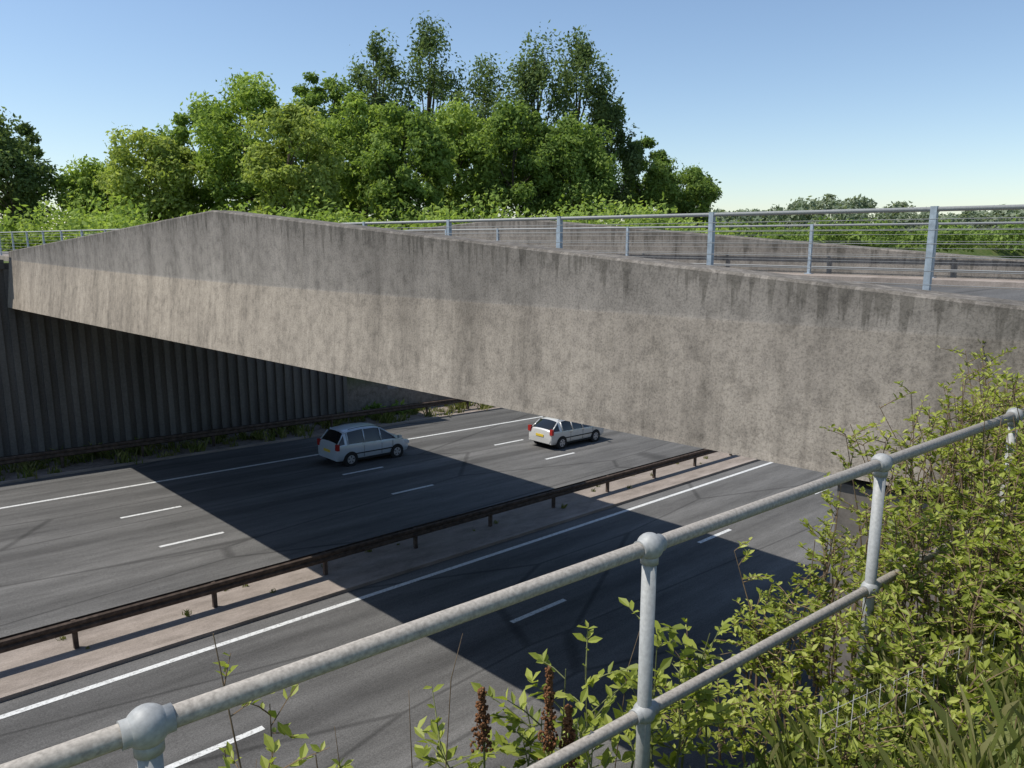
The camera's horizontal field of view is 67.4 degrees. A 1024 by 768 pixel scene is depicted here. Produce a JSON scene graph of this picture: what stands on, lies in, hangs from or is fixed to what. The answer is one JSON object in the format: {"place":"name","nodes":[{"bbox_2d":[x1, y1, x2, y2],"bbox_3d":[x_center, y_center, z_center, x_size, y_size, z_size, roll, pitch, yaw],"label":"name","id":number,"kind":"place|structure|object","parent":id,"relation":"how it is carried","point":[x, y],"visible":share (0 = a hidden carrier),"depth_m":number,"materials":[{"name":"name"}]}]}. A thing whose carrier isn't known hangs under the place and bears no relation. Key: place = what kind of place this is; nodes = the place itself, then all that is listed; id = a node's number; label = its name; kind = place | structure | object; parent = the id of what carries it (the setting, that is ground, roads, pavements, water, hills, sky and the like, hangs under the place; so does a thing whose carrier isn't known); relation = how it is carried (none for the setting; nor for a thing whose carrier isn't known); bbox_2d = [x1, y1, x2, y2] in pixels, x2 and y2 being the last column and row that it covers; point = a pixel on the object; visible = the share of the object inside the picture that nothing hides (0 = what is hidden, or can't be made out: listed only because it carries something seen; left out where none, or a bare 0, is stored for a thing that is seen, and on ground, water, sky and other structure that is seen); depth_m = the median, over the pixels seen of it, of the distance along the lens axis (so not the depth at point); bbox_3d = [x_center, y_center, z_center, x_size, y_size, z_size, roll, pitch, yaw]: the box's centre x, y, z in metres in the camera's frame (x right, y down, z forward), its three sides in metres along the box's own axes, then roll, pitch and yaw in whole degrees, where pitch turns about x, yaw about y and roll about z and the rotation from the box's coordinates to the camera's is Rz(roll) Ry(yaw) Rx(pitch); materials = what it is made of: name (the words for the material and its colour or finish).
{"place":"outdoors","nodes":[
{"label":"outdoors","id":0,"kind":"place"},
{"bbox_2d":[0,408,703,637],"bbox_3d":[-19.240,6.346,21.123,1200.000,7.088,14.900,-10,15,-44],"label":"motorway carriageway","id":1,"kind":"structure","parent":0,"point":[64,559],"depth_m":29.02,"materials":[{"name":"grey asphalt"}]},
{"bbox_2d":[317,421,408,466],"bbox_3d":[-6.912,2.678,36.041,4.060,1.738,2.060,-7,12,-44],"label":"silver people carrier","id":2,"kind":"object","parent":1,"relation":"on","point":[350,444],"visible":1,"depth_m":35.05,"materials":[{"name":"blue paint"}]},
{"bbox_2d":[0,416,826,767],"bbox_3d":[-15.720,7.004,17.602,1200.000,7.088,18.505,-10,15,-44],"label":"road markings","id":3,"kind":"object","parent":1,"relation":"on","point":[204,752],"visible":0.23,"depth_m":21.24,"materials":[{"name":"paint"}]},
{"bbox_2d":[528,416,604,448],"bbox_3d":[2.961,2.366,40.648,4.380,1.549,2.060,-7,12,-44],"label":"silver hatchback car","id":4,"kind":"object","parent":1,"relation":"on","point":[558,434],"visible":0.79,"depth_m":39.42,"materials":[{"name":"grey paint"}]},
{"bbox_2d":[0,460,837,767],"bbox_3d":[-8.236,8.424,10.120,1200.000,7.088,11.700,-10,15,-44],"label":"motorway carriageway","id":5,"kind":"structure","parent":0,"point":[372,708],"depth_m":18.54,"materials":[{"name":"grey asphalt"}]},
{"bbox_2d":[0,245,1023,767],"bbox_3d":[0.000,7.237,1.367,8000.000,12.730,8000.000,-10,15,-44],"label":"ground","id":6,"kind":"structure","parent":0,"point":[362,393],"depth_m":41.53,"materials":[{"name":"green plant"}]},
{"bbox_2d":[0,106,60,228],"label":"broadleaf tree","id":7,"kind":"object","parent":6,"relation":"on","point":[27,181],"visible":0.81,"depth_m":73.87,"materials":[{"name":"green plant"}]},
{"bbox_2d":[46,154,143,225],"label":"broadleaf tree","id":8,"kind":"object","parent":6,"relation":"on","point":[76,184],"visible":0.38,"depth_m":75.00,"materials":[{"name":"green plant"}]},
{"bbox_2d":[89,122,204,224],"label":"broadleaf tree","id":9,"kind":"object","parent":6,"relation":"on","point":[166,167],"visible":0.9,"depth_m":69.36,"materials":[{"name":"green plant"}]},
{"bbox_2d":[0,259,347,465],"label":"retaining wall","id":10,"kind":"structure","parent":6,"relation":"on","point":[70,384],"depth_m":36.08,"materials":[{"name":"concrete"}]},
{"bbox_2d":[151,96,247,212],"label":"broadleaf tree","id":11,"kind":"object","parent":6,"relation":"on","point":[179,133],"visible":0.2,"depth_m":75.21,"materials":[{"name":"green plant"}]},
{"bbox_2d":[0,398,468,467],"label":"crash barrier","id":12,"kind":"object","parent":6,"relation":"on","point":[62,453],"visible":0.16,"depth_m":37.28,"materials":[{"name":"metal"}]},
{"bbox_2d":[180,67,310,212],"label":"broadleaf tree","id":13,"kind":"object","parent":6,"relation":"on","point":[248,100],"visible":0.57,"depth_m":70.89,"materials":[{"name":"green plant"}]},
{"bbox_2d":[213,633,353,767],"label":"sapling plant","id":14,"kind":"object","parent":6,"relation":"on","point":[272,746],"visible":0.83,"depth_m":3.05,"materials":[{"name":"green plant"}]},
{"bbox_2d":[234,100,352,218],"bbox_3d":[-18.061,-17.145,63.946,9.249,12.625,9.544,-10,15,-44],"label":"broadleaf tree","id":15,"kind":"object","parent":6,"relation":"on","point":[288,185],"visible":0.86,"depth_m":62.41,"materials":[{"name":"green plant"}]},
{"bbox_2d":[272,70,363,219],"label":"broadleaf tree","id":16,"kind":"object","parent":6,"relation":"on","point":[318,95],"visible":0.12,"depth_m":77.97,"materials":[{"name":"green plant"}]},
{"bbox_2d":[0,401,708,648],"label":"verge grass","id":17,"kind":"structure","parent":6,"relation":"on","point":[28,468],"depth_m":36.81,"materials":[{"name":"green plant"}]},
{"bbox_2d":[313,90,412,221],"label":"broadleaf tree","id":18,"kind":"object","parent":6,"relation":"on","point":[343,138],"visible":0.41,"depth_m":70.34,"materials":[{"name":"green plant"}]},
{"bbox_2d":[0,183,747,251],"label":"hedge undergrowth","id":19,"kind":"object","parent":6,"relation":"on","point":[114,220],"visible":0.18,"depth_m":59.66,"materials":[{"name":"green plant"}]},
{"bbox_2d":[0,452,753,693],"bbox_3d":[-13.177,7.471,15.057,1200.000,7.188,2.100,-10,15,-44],"label":"median strip","id":20,"kind":"object","parent":6,"relation":"on","point":[22,667],"visible":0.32,"depth_m":21.72,"materials":[{"name":"concrete"}]},
{"bbox_2d":[0,449,731,653],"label":"crash barrier","id":21,"kind":"object","parent":20,"relation":"on","point":[76,625],"visible":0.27,"depth_m":21.71,"materials":[{"name":"metal"}]},
{"bbox_2d":[343,26,421,219],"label":"poplar tree","id":22,"kind":"object","parent":6,"relation":"on","point":[381,59],"visible":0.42,"depth_m":86.11,"materials":[{"name":"green plant"}]},
{"bbox_2d":[344,100,459,228],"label":"broadleaf tree","id":23,"kind":"object","parent":6,"relation":"on","point":[416,134],"visible":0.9,"depth_m":65.87,"materials":[{"name":"green plant"}]},
{"bbox_2d":[0,407,818,724],"bbox_3d":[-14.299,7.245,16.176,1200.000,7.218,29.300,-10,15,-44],"label":"road kerb","id":24,"kind":"structure","parent":6,"relation":"on","point":[222,629],"depth_m":22.86,"materials":[{"name":"concrete"}]},
{"bbox_2d":[388,10,477,217],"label":"poplar tree","id":25,"kind":"object","parent":6,"relation":"on","point":[434,76],"visible":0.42,"depth_m":87.11,"materials":[{"name":"green plant"}]},
{"bbox_2d":[256,631,639,767],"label":"dry grass stalks","id":26,"kind":"object","parent":6,"relation":"on","point":[449,713],"visible":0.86,"depth_m":3.17,"materials":[{"name":"beige plant"}]},
{"bbox_2d":[419,97,511,219],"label":"broadleaf tree","id":27,"kind":"object","parent":6,"relation":"on","point":[466,141],"visible":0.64,"depth_m":73.17,"materials":[{"name":"green plant"}]},
{"bbox_2d":[435,52,527,217],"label":"poplar tree","id":28,"kind":"object","parent":6,"relation":"on","point":[484,86],"visible":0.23,"depth_m":84.41,"materials":[{"name":"green plant"}]},
{"bbox_2d":[466,98,563,218],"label":"broadleaf tree","id":29,"kind":"object","parent":6,"relation":"on","point":[505,125],"visible":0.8,"depth_m":73.73,"materials":[{"name":"green plant"}]},
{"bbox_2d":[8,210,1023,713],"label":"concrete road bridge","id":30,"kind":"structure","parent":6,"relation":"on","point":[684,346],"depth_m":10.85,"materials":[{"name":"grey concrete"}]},
{"bbox_2d":[0,204,1023,290],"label":"bridge railing","id":31,"kind":"object","parent":30,"relation":"on","point":[928,271],"visible":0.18,"depth_m":9.15,"materials":[{"name":"metal"}]},
{"bbox_2d":[80,221,1023,277],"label":"bridge railing","id":32,"kind":"object","parent":30,"relation":"on","point":[810,247],"visible":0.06,"depth_m":17.42,"materials":[{"name":"metal"}]},
{"bbox_2d":[470,665,579,767],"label":"dock seed heads","id":33,"kind":"object","parent":6,"relation":"on","point":[481,706],"visible":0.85,"depth_m":3.01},
{"bbox_2d":[491,19,576,217],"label":"poplar tree","id":34,"kind":"object","parent":6,"relation":"on","point":[533,76],"visible":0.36,"depth_m":81.95,"materials":[{"name":"green plant"}]},
{"bbox_2d":[524,111,627,222],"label":"broadleaf tree","id":35,"kind":"object","parent":6,"relation":"on","point":[588,167],"visible":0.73,"depth_m":75.10,"materials":[{"name":"green plant"}]},
{"bbox_2d":[542,25,622,198],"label":"poplar tree","id":36,"kind":"object","parent":6,"relation":"on","point":[582,57],"visible":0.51,"depth_m":83.56,"materials":[{"name":"green plant"}]},
{"bbox_2d":[414,597,752,767],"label":"bramble plant","id":37,"kind":"object","parent":6,"relation":"on","point":[703,696],"visible":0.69,"depth_m":3.46,"materials":[{"name":"green plant"}]},
{"bbox_2d":[582,92,645,222],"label":"poplar tree","id":38,"kind":"object","parent":6,"relation":"on","point":[630,157],"visible":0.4,"depth_m":87.32,"materials":[{"name":"green plant"}]},
{"bbox_2d":[348,212,920,419],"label":"roadside scrub","id":39,"kind":"object","parent":6,"relation":"on","point":[375,405],"visible":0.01,"depth_m":46.99,"materials":[{"name":"green plant"}]},
{"bbox_2d":[618,135,682,222],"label":"broadleaf tree","id":40,"kind":"object","parent":6,"relation":"on","point":[656,181],"visible":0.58,"depth_m":90.29,"materials":[{"name":"green plant"}]},
{"bbox_2d":[657,163,722,230],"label":"broadleaf tree","id":41,"kind":"object","parent":6,"relation":"on","point":[701,192],"visible":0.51,"depth_m":93.21,"materials":[{"name":"green plant"}]},
{"bbox_2d":[652,339,1023,767],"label":"hawthorn shrub","id":42,"kind":"object","parent":6,"relation":"on","point":[971,555],"visible":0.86,"depth_m":4.45,"materials":[{"name":"green plant"}]},
{"bbox_2d":[688,214,1023,253],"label":"field hedge","id":43,"kind":"object","parent":6,"relation":"on","point":[977,235],"visible":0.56,"depth_m":96.38,"materials":[{"name":"green plant"}]},
{"bbox_2d":[689,549,1023,767],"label":"bank grass","id":44,"kind":"structure","parent":6,"relation":"on","point":[978,760],"depth_m":3.44,"materials":[{"name":"green plant"}]},
{"bbox_2d":[708,194,1023,247],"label":"distant tree line","id":45,"kind":"object","parent":6,"relation":"on","point":[830,201],"visible":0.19,"depth_m":174.92,"materials":[{"name":"green plant"}]},
{"bbox_2d":[817,628,1007,766],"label":"wire fence","id":46,"kind":"object","parent":6,"relation":"on","point":[898,697],"visible":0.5,"depth_m":3.47,"materials":[{"name":"metal"}]},
{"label":"wing wall","id":47,"kind":"object","parent":6,"relation":"on","visible":0},
{"bbox_2d":[0,408,1023,767],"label":"tubular handrail","id":48,"kind":"object","parent":47,"relation":"on","point":[142,730],"visible":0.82,"depth_m":2.94,"materials":[{"name":"metal"}]},
{"bbox_2d":[0,254,1023,289],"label":"bridge pavement","id":49,"kind":"structure","parent":0,"point":[955,282],"depth_m":15.38,"materials":[{"name":"concrete"}]},
{"bbox_2d":[0,0,1023,230],"label":"sky","id":50,"kind":"structure","parent":0,"point":[920,102],"materials":[{"name":"blue"}]},
{"bbox_2d":[2,250,1023,300],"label":"bridge road","id":51,"kind":"structure","parent":0,"point":[1014,294],"depth_m":13.38,"materials":[{"name":"grey asphalt"}]}
]}

